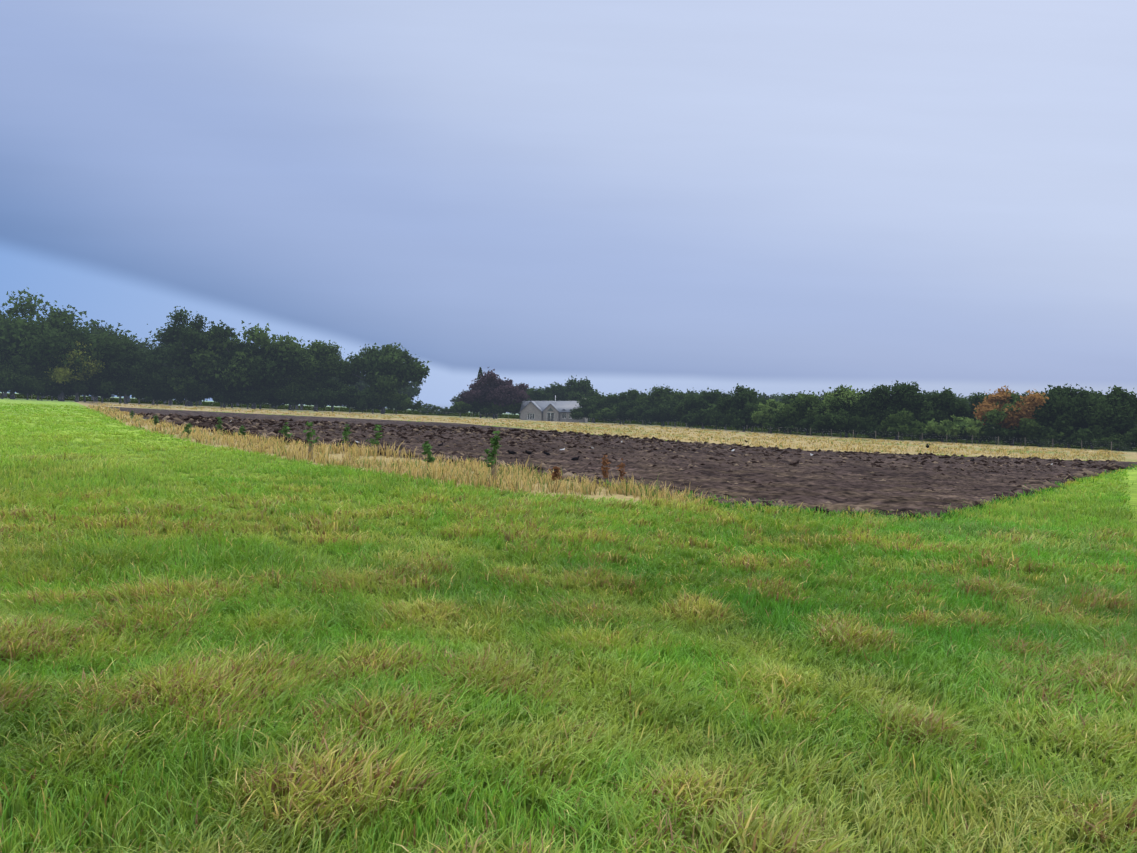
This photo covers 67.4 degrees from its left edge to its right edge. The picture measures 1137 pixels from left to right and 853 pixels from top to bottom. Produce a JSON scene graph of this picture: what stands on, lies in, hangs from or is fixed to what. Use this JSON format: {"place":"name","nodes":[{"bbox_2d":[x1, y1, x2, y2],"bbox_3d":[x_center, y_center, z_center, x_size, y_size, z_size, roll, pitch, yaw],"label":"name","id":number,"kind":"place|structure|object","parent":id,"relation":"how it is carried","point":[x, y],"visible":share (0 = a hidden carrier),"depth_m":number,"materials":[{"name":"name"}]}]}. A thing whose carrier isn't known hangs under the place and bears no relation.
{"place":"outdoors","nodes":[
{"label":"outdoors","id":0,"kind":"place"},
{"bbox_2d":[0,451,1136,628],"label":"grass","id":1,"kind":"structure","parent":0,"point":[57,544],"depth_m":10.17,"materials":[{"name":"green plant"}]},
{"bbox_2d":[0,392,1136,852],"bbox_3d":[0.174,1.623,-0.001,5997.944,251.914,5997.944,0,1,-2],"label":"ground","id":2,"kind":"structure","parent":0,"point":[1132,478],"depth_m":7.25,"materials":[{"name":"green plant"}]},
{"bbox_2d":[0,360,20,398],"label":"tree","id":3,"kind":"object","parent":2,"relation":"on","point":[5,369],"visible":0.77,"depth_m":193.72,"materials":[{"name":"green plant"}]},
{"bbox_2d":[0,315,28,398],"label":"tree","id":4,"kind":"object","parent":2,"relation":"on","point":[6,325],"visible":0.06,"depth_m":196.69,"materials":[{"name":"green plant"}]},
{"bbox_2d":[10,375,50,399],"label":"bush","id":5,"kind":"object","parent":2,"relation":"on","point":[40,386],"visible":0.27,"depth_m":193.00,"materials":[{"name":"green plant"}]},
{"bbox_2d":[0,350,62,399],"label":"tree","id":6,"kind":"object","parent":2,"relation":"on","point":[30,370],"visible":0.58,"depth_m":193.55,"materials":[{"name":"green plant"}]},
{"bbox_2d":[19,376,65,399],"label":"tree","id":7,"kind":"object","parent":2,"relation":"on","point":[54,389],"visible":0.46,"depth_m":195.67,"materials":[{"name":"green plant"}]},
{"bbox_2d":[0,287,136,400],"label":"tree","id":8,"kind":"object","parent":2,"relation":"on","point":[41,338],"visible":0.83,"depth_m":194.14,"materials":[{"name":"green plant"}]},
{"bbox_2d":[72,316,147,401],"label":"tree","id":9,"kind":"object","parent":2,"relation":"on","point":[93,327],"visible":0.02,"depth_m":234.34,"materials":[{"name":"green plant"}]},
{"bbox_2d":[139,328,195,404],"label":"tree","id":10,"kind":"object","parent":2,"relation":"on","point":[158,343],"visible":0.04,"depth_m":231.07,"materials":[{"name":"green plant"}]},
{"bbox_2d":[74,401,688,505],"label":"dry strip","id":11,"kind":"object","parent":2,"relation":"on","point":[597,495],"visible":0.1,"depth_m":24.03,"materials":[{"name":"beige plant"}]},
{"bbox_2d":[303,421,319,459],"bbox_3d":[-7.515,0.420,24.933,0.476,1.176,0.341,0,1,-2],"label":"sapling","id":12,"kind":"object","parent":11,"relation":"on","point":[311,442],"visible":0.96,"depth_m":24.89,"materials":[{"name":"green plant"}]},
{"bbox_2d":[87,404,707,505],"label":"dry grass blades","id":13,"kind":"object","parent":11,"relation":"on","point":[434,472],"visible":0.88,"depth_m":22.58,"materials":[{"name":"beige plant"}]},
{"bbox_2d":[421,440,434,464],"bbox_3d":[-3.753,0.781,22.877,0.312,0.823,0.385,1,1,44],"label":"sapling","id":14,"kind":"object","parent":11,"relation":"on","point":[427,448],"visible":1,"depth_m":22.83,"materials":[{"name":"green plant"}]},
{"bbox_2d":[481,431,500,480],"bbox_3d":[-1.685,0.707,19.129,0.492,1.243,0.470,0,1,24],"label":"weed","id":15,"kind":"object","parent":11,"relation":"on","point":[491,457],"visible":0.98,"depth_m":19.09,"materials":[{"name":"green plant"}]},
{"bbox_2d":[601,455,610,484],"bbox_3d":[0.829,1.030,19.011,0.226,0.811,0.282,0,1,15],"label":"sapling","id":16,"kind":"object","parent":11,"relation":"on","point":[605,462],"visible":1,"depth_m":18.97,"materials":[{"name":"brown plant"}]},
{"bbox_2d":[517,383,554,400],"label":"tree","id":17,"kind":"object","parent":2,"relation":"on","point":[536,394],"visible":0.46,"depth_m":241.18,"materials":[{"name":"green plant"}]},
{"bbox_2d":[0,403,1133,498],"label":"grass","id":18,"kind":"structure","parent":2,"relation":"on","point":[45,448],"depth_m":28.78,"materials":[{"name":"green plant"}]},
{"bbox_2d":[0,394,1134,450],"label":"fence","id":19,"kind":"object","parent":2,"relation":"on","point":[681,425],"visible":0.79,"depth_m":140.86,"materials":[{"name":"brown wood"}]},
{"bbox_2d":[1083,385,1136,450],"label":"tree","id":20,"kind":"object","parent":2,"relation":"on","point":[1117,407],"visible":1,"depth_m":113.22,"materials":[{"name":"green plant"}]},
{"bbox_2d":[0,393,1136,450],"bbox_3d":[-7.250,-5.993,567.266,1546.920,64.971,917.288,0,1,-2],"label":"woodland floor","id":21,"kind":"structure","parent":0,"point":[264,406],"depth_m":269.51,"materials":[{"name":"green plant"}]},
{"bbox_2d":[352,375,422,408],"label":"tree","id":22,"kind":"object","parent":21,"relation":"on","point":[413,392],"visible":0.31,"depth_m":295.24,"materials":[{"name":"green plant"}]},
{"bbox_2d":[539,375,606,400],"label":"tree","id":23,"kind":"object","parent":21,"relation":"on","point":[560,392],"visible":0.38,"depth_m":246.20,"materials":[{"name":"green plant"}]},
{"bbox_2d":[756,392,797,432],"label":"tree","id":24,"kind":"object","parent":21,"relation":"on","point":[787,399],"visible":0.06,"depth_m":158.42,"materials":[{"name":"green plant"}]},
{"bbox_2d":[955,391,1002,442],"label":"tree","id":25,"kind":"object","parent":21,"relation":"on","point":[975,399],"visible":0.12,"depth_m":136.78,"materials":[{"name":"green plant"}]},
{"bbox_2d":[0,0,1136,427],"label":"sky","id":26,"kind":"structure","parent":0,"point":[769,197],"materials":[{"name":"blue"}]},
{"bbox_2d":[80,401,1136,461],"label":"stubble field","id":27,"kind":"structure","parent":0,"point":[1130,456],"depth_m":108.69,"materials":[{"name":"yellow plant"}]},
{"bbox_2d":[51,383,98,398],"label":"bush","id":28,"kind":"object","parent":27,"relation":"on","point":[68,391],"visible":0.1,"depth_m":199.54,"materials":[{"name":"green plant"}]},
{"bbox_2d":[44,341,107,401],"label":"tree","id":29,"kind":"object","parent":27,"relation":"on","point":[62,375],"visible":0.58,"depth_m":195.33,"materials":[{"name":"green plant"}]},
{"bbox_2d":[61,372,103,401],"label":"tree","id":30,"kind":"object","parent":27,"relation":"on","point":[80,388],"visible":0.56,"depth_m":196.90,"materials":[{"name":"green plant"}]},
{"bbox_2d":[83,373,118,402],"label":"tree","id":31,"kind":"object","parent":27,"relation":"on","point":[102,395],"visible":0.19,"depth_m":200.91,"materials":[{"name":"green plant"}]},
{"bbox_2d":[90,368,148,403],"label":"bush","id":32,"kind":"object","parent":27,"relation":"on","point":[108,387],"visible":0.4,"depth_m":199.66,"materials":[{"name":"green plant"}]},
{"bbox_2d":[93,336,163,403],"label":"tree","id":33,"kind":"object","parent":27,"relation":"on","point":[120,364],"visible":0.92,"depth_m":198.72,"materials":[{"name":"green plant"}]},
{"bbox_2d":[123,371,158,403],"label":"tree","id":34,"kind":"object","parent":27,"relation":"on","point":[133,395],"visible":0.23,"depth_m":200.61,"materials":[{"name":"green plant"}]},
{"bbox_2d":[133,352,175,404],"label":"tree","id":35,"kind":"object","parent":27,"relation":"on","point":[160,371],"visible":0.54,"depth_m":200.68,"materials":[{"name":"green plant"}]},
{"bbox_2d":[136,389,173,404],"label":"bush","id":36,"kind":"object","parent":27,"relation":"on","point":[147,397],"visible":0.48,"depth_m":202.27,"materials":[{"name":"green plant"}]},
{"bbox_2d":[144,383,192,405],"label":"tree","id":37,"kind":"object","parent":27,"relation":"on","point":[165,390],"visible":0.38,"depth_m":201.30,"materials":[{"name":"green plant"}]},
{"bbox_2d":[156,369,214,405],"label":"bush","id":38,"kind":"object","parent":27,"relation":"on","point":[193,386],"visible":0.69,"depth_m":201.29,"materials":[{"name":"green plant"}]},
{"bbox_2d":[141,306,230,405],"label":"tree","id":39,"kind":"object","parent":27,"relation":"on","point":[192,333],"visible":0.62,"depth_m":201.73,"materials":[{"name":"green plant"}]},
{"bbox_2d":[191,352,255,407],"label":"tree","id":40,"kind":"object","parent":27,"relation":"on","point":[217,384],"visible":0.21,"depth_m":201.79,"materials":[{"name":"green plant"}]},
{"bbox_2d":[199,385,249,407],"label":"tree","id":41,"kind":"object","parent":27,"relation":"on","point":[219,396],"visible":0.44,"depth_m":202.74,"materials":[{"name":"green plant"}]},
{"bbox_2d":[224,382,272,408],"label":"tree","id":42,"kind":"object","parent":27,"relation":"on","point":[250,396],"visible":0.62,"depth_m":203.08,"materials":[{"name":"green plant"}]},
{"bbox_2d":[184,320,321,408],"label":"tree","id":43,"kind":"object","parent":27,"relation":"on","point":[262,359],"visible":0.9,"depth_m":201.00,"materials":[{"name":"green plant"}]},
{"bbox_2d":[264,390,286,409],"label":"bush","id":44,"kind":"object","parent":27,"relation":"on","point":[273,401],"visible":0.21,"depth_m":207.39,"materials":[{"name":"green plant"}]},
{"bbox_2d":[271,380,311,410],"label":"tree","id":45,"kind":"object","parent":27,"relation":"on","point":[286,393],"visible":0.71,"depth_m":206.15,"materials":[{"name":"green plant"}]},
{"bbox_2d":[284,339,353,411],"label":"tree","id":46,"kind":"object","parent":27,"relation":"on","point":[326,355],"visible":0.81,"depth_m":208.28,"materials":[{"name":"green plant"}]},
{"bbox_2d":[291,374,347,410],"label":"bush","id":47,"kind":"object","parent":27,"relation":"on","point":[316,396],"visible":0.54,"depth_m":207.48,"materials":[{"name":"green plant"}]},
{"bbox_2d":[313,379,349,411],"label":"tree","id":48,"kind":"object","parent":27,"relation":"on","point":[336,402],"visible":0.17,"depth_m":210.95,"materials":[{"name":"green plant"}]},
{"bbox_2d":[319,384,376,412],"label":"bush","id":49,"kind":"object","parent":27,"relation":"on","point":[351,396],"visible":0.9,"depth_m":207.73,"materials":[{"name":"green plant"}]},
{"bbox_2d":[360,384,395,413],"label":"tree","id":50,"kind":"object","parent":27,"relation":"on","point":[380,399],"visible":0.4,"depth_m":210.64,"materials":[{"name":"green plant"}]},
{"bbox_2d":[333,342,429,413],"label":"tree","id":51,"kind":"object","parent":27,"relation":"on","point":[390,369],"visible":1,"depth_m":212.13,"materials":[{"name":"green plant"}]},
{"bbox_2d":[373,391,423,414],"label":"tree","id":52,"kind":"object","parent":27,"relation":"on","point":[402,401],"visible":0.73,"depth_m":210.55,"materials":[{"name":"green plant"}]},
{"bbox_2d":[411,403,443,414],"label":"bush","id":53,"kind":"object","parent":27,"relation":"on","point":[425,407],"visible":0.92,"depth_m":237.99,"materials":[{"name":"green plant"}]},
{"bbox_2d":[448,401,471,416],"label":"bush","id":54,"kind":"object","parent":27,"relation":"on","point":[460,407],"visible":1,"depth_m":213.93,"materials":[{"name":"green plant"}]},
{"bbox_2d":[469,400,506,417],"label":"bush","id":55,"kind":"object","parent":27,"relation":"on","point":[476,407],"visible":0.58,"depth_m":216.46,"materials":[{"name":"green plant"}]},
{"bbox_2d":[458,367,530,418],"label":"tree","id":56,"kind":"object","parent":27,"relation":"on","point":[491,387],"visible":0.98,"depth_m":215.00,"materials":[{"name":"purple plant"}]},
{"bbox_2d":[467,399,521,418],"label":"tree","id":57,"kind":"object","parent":27,"relation":"on","point":[509,408],"visible":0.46,"depth_m":215.83,"materials":[{"name":"green plant"}]},
{"bbox_2d":[519,395,587,422],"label":"house","id":58,"kind":"structure","parent":27,"relation":"on","point":[557,411],"depth_m":213.22,"materials":[{"name":"stone"}]},
{"bbox_2d":[559,389,619,422],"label":"tree","id":59,"kind":"object","parent":27,"relation":"on","point":[576,397],"visible":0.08,"depth_m":230.08,"materials":[{"name":"green plant"}]},
{"bbox_2d":[569,397,613,422],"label":"tree","id":60,"kind":"object","parent":27,"relation":"on","point":[585,410],"visible":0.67,"depth_m":206.89,"materials":[{"name":"green plant"}]},
{"bbox_2d":[588,406,638,423],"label":"bush","id":61,"kind":"object","parent":27,"relation":"on","point":[597,415],"visible":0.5,"depth_m":202.63,"materials":[{"name":"green plant"}]},
{"bbox_2d":[591,388,640,423],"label":"tree","id":62,"kind":"object","parent":27,"relation":"on","point":[612,400],"visible":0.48,"depth_m":208.51,"materials":[{"name":"green plant"}]},
{"bbox_2d":[598,400,646,424],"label":"tree","id":63,"kind":"object","parent":27,"relation":"on","point":[623,407],"visible":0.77,"depth_m":201.63,"materials":[{"name":"green plant"}]},
{"bbox_2d":[635,404,676,425],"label":"bush","id":64,"kind":"object","parent":27,"relation":"on","point":[642,417],"visible":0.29,"depth_m":198.96,"materials":[{"name":"green plant"}]},
{"bbox_2d":[633,384,688,425],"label":"tree","id":65,"kind":"object","parent":27,"relation":"on","point":[665,395],"visible":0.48,"depth_m":201.47,"materials":[{"name":"green plant"}]},
{"bbox_2d":[650,399,680,426],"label":"tree","id":66,"kind":"object","parent":27,"relation":"on","point":[664,410],"visible":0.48,"depth_m":195.50,"materials":[{"name":"green plant"}]},
{"bbox_2d":[680,407,708,428],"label":"bush","id":67,"kind":"object","parent":27,"relation":"on","point":[688,419],"visible":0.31,"depth_m":173.98,"materials":[{"name":"green plant"}]},
{"bbox_2d":[674,387,725,428],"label":"tree","id":68,"kind":"object","parent":27,"relation":"on","point":[693,405],"visible":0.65,"depth_m":179.31,"materials":[{"name":"green plant"}]},
{"bbox_2d":[692,403,725,429],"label":"tree","id":69,"kind":"object","parent":27,"relation":"on","point":[711,411],"visible":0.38,"depth_m":168.67,"materials":[{"name":"green plant"}]},
{"bbox_2d":[710,414,755,430],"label":"bush","id":70,"kind":"object","parent":27,"relation":"on","point":[722,422],"visible":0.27,"depth_m":160.20,"materials":[{"name":"green plant"}]},
{"bbox_2d":[713,383,766,431],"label":"tree","id":71,"kind":"object","parent":27,"relation":"on","point":[739,398],"visible":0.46,"depth_m":157.97,"materials":[{"name":"green plant"}]},
{"bbox_2d":[725,402,761,431],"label":"tree","id":72,"kind":"object","parent":27,"relation":"on","point":[740,420],"visible":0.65,"depth_m":154.08,"materials":[{"name":"green plant"}]},
{"bbox_2d":[751,399,784,433],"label":"tree","id":73,"kind":"object","parent":27,"relation":"on","point":[770,409],"visible":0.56,"depth_m":143.98,"materials":[{"name":"green plant"}]},
{"bbox_2d":[762,417,803,433],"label":"bush","id":74,"kind":"object","parent":27,"relation":"on","point":[765,422],"visible":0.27,"depth_m":142.56,"materials":[{"name":"green plant"}]},
{"bbox_2d":[769,407,799,434],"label":"tree","id":75,"kind":"object","parent":27,"relation":"on","point":[779,420],"visible":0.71,"depth_m":138.47,"materials":[{"name":"green plant"}]},
{"bbox_2d":[781,391,824,435],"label":"tree","id":76,"kind":"object","parent":27,"relation":"on","point":[801,407],"visible":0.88,"depth_m":136.00,"materials":[{"name":"green plant"}]},
{"bbox_2d":[786,419,829,435],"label":"bush","id":77,"kind":"object","parent":27,"relation":"on","point":[794,429],"visible":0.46,"depth_m":134.77,"materials":[{"name":"green plant"}]},
{"bbox_2d":[799,417,835,435],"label":"bush","id":78,"kind":"object","parent":27,"relation":"on","point":[814,430],"visible":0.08,"depth_m":133.85,"materials":[{"name":"green plant"}]},
{"bbox_2d":[811,408,869,437],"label":"bush","id":79,"kind":"object","parent":27,"relation":"on","point":[841,420],"visible":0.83,"depth_m":128.29,"materials":[{"name":"green plant"}]},
{"bbox_2d":[810,385,873,437],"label":"tree","id":80,"kind":"object","parent":27,"relation":"on","point":[847,399],"visible":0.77,"depth_m":130.96,"materials":[{"name":"green plant"}]},
{"bbox_2d":[839,417,878,437],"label":"bush","id":81,"kind":"object","parent":27,"relation":"on","point":[862,425],"visible":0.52,"depth_m":127.81,"materials":[{"name":"green plant"}]},
{"bbox_2d":[856,424,899,438],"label":"bush","id":82,"kind":"object","parent":27,"relation":"on","point":[872,431],"visible":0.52,"depth_m":127.07,"materials":[{"name":"green plant"}]},
{"bbox_2d":[859,380,927,439],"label":"tree","id":83,"kind":"object","parent":27,"relation":"on","point":[884,402],"visible":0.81,"depth_m":128.32,"materials":[{"name":"green plant"}]},
{"bbox_2d":[876,408,916,440],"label":"tree","id":84,"kind":"object","parent":27,"relation":"on","point":[903,417],"visible":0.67,"depth_m":123.68,"materials":[{"name":"green plant"}]},
{"bbox_2d":[886,420,932,440],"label":"bush","id":85,"kind":"object","parent":27,"relation":"on","point":[911,428],"visible":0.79,"depth_m":122.19,"materials":[{"name":"green plant"}]},
{"bbox_2d":[917,386,970,441],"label":"tree","id":86,"kind":"object","parent":27,"relation":"on","point":[944,406],"visible":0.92,"depth_m":126.05,"materials":[{"name":"green plant"}]},
{"bbox_2d":[922,415,988,442],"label":"bush","id":87,"kind":"object","parent":27,"relation":"on","point":[973,428],"visible":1,"depth_m":119.27,"materials":[{"name":"green plant"}]},
{"bbox_2d":[944,421,986,442],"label":"bush","id":88,"kind":"object","parent":27,"relation":"on","point":[964,435],"visible":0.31,"depth_m":119.20,"materials":[{"name":"green plant"}]},
{"bbox_2d":[976,424,1016,444],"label":"bush","id":89,"kind":"object","parent":27,"relation":"on","point":[990,434],"visible":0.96,"depth_m":117.38,"materials":[{"name":"green plant"}]},
{"bbox_2d":[972,385,1048,445],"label":"tree","id":90,"kind":"object","parent":27,"relation":"on","point":[1010,411],"visible":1,"depth_m":117.60,"materials":[{"name":"orange plant"}]},
{"bbox_2d":[1002,426,1038,445],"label":"bush","id":91,"kind":"object","parent":27,"relation":"on","point":[1009,439],"visible":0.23,"depth_m":118.90,"materials":[{"name":"green plant"}]},
{"bbox_2d":[1017,418,1064,446],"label":"bush","id":92,"kind":"object","parent":27,"relation":"on","point":[1047,431],"visible":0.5,"depth_m":116.34,"materials":[{"name":"green plant"}]},
{"bbox_2d":[1027,428,1065,446],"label":"bush","id":93,"kind":"object","parent":27,"relation":"on","point":[1042,439],"visible":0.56,"depth_m":115.39,"materials":[{"name":"green plant"}]},
{"bbox_2d":[1049,422,1076,447],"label":"tree","id":94,"kind":"object","parent":27,"relation":"on","point":[1067,431],"visible":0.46,"depth_m":115.60,"materials":[{"name":"green plant"}]},
{"bbox_2d":[1032,383,1099,447],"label":"tree","id":95,"kind":"object","parent":27,"relation":"on","point":[1061,407],"visible":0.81,"depth_m":116.66,"materials":[{"name":"green plant"}]},
{"bbox_2d":[1063,427,1102,448],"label":"bush","id":96,"kind":"object","parent":27,"relation":"on","point":[1086,436],"visible":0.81,"depth_m":112.35,"materials":[{"name":"green plant"}]},
{"bbox_2d":[1072,425,1107,449],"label":"bush","id":97,"kind":"object","parent":27,"relation":"on","point":[1099,429],"visible":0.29,"depth_m":112.96,"materials":[{"name":"green plant"}]},
{"bbox_2d":[1091,433,1130,450],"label":"bush","id":98,"kind":"object","parent":27,"relation":"on","point":[1106,441],"visible":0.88,"depth_m":110.98,"materials":[{"name":"green plant"}]},
{"bbox_2d":[1103,424,1131,450],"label":"bush","id":99,"kind":"object","parent":27,"relation":"on","point":[1111,431],"visible":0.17,"depth_m":112.25,"materials":[{"name":"green plant"}]},
{"bbox_2d":[1117,427,1136,450],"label":"bush","id":100,"kind":"object","parent":27,"relation":"on","point":[1130,439],"visible":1,"depth_m":108.83,"materials":[{"name":"green plant"}]},
{"bbox_2d":[103,406,1136,521],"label":"ploughed field","id":101,"kind":"structure","parent":0,"point":[835,489],"depth_m":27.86,"materials":[{"name":"soil"}]},
{"bbox_2d":[598,464,1136,523],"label":"margin grass","id":102,"kind":"structure","parent":101,"relation":"on","point":[943,515],"depth_m":15.92,"materials":[{"name":"green plant"}]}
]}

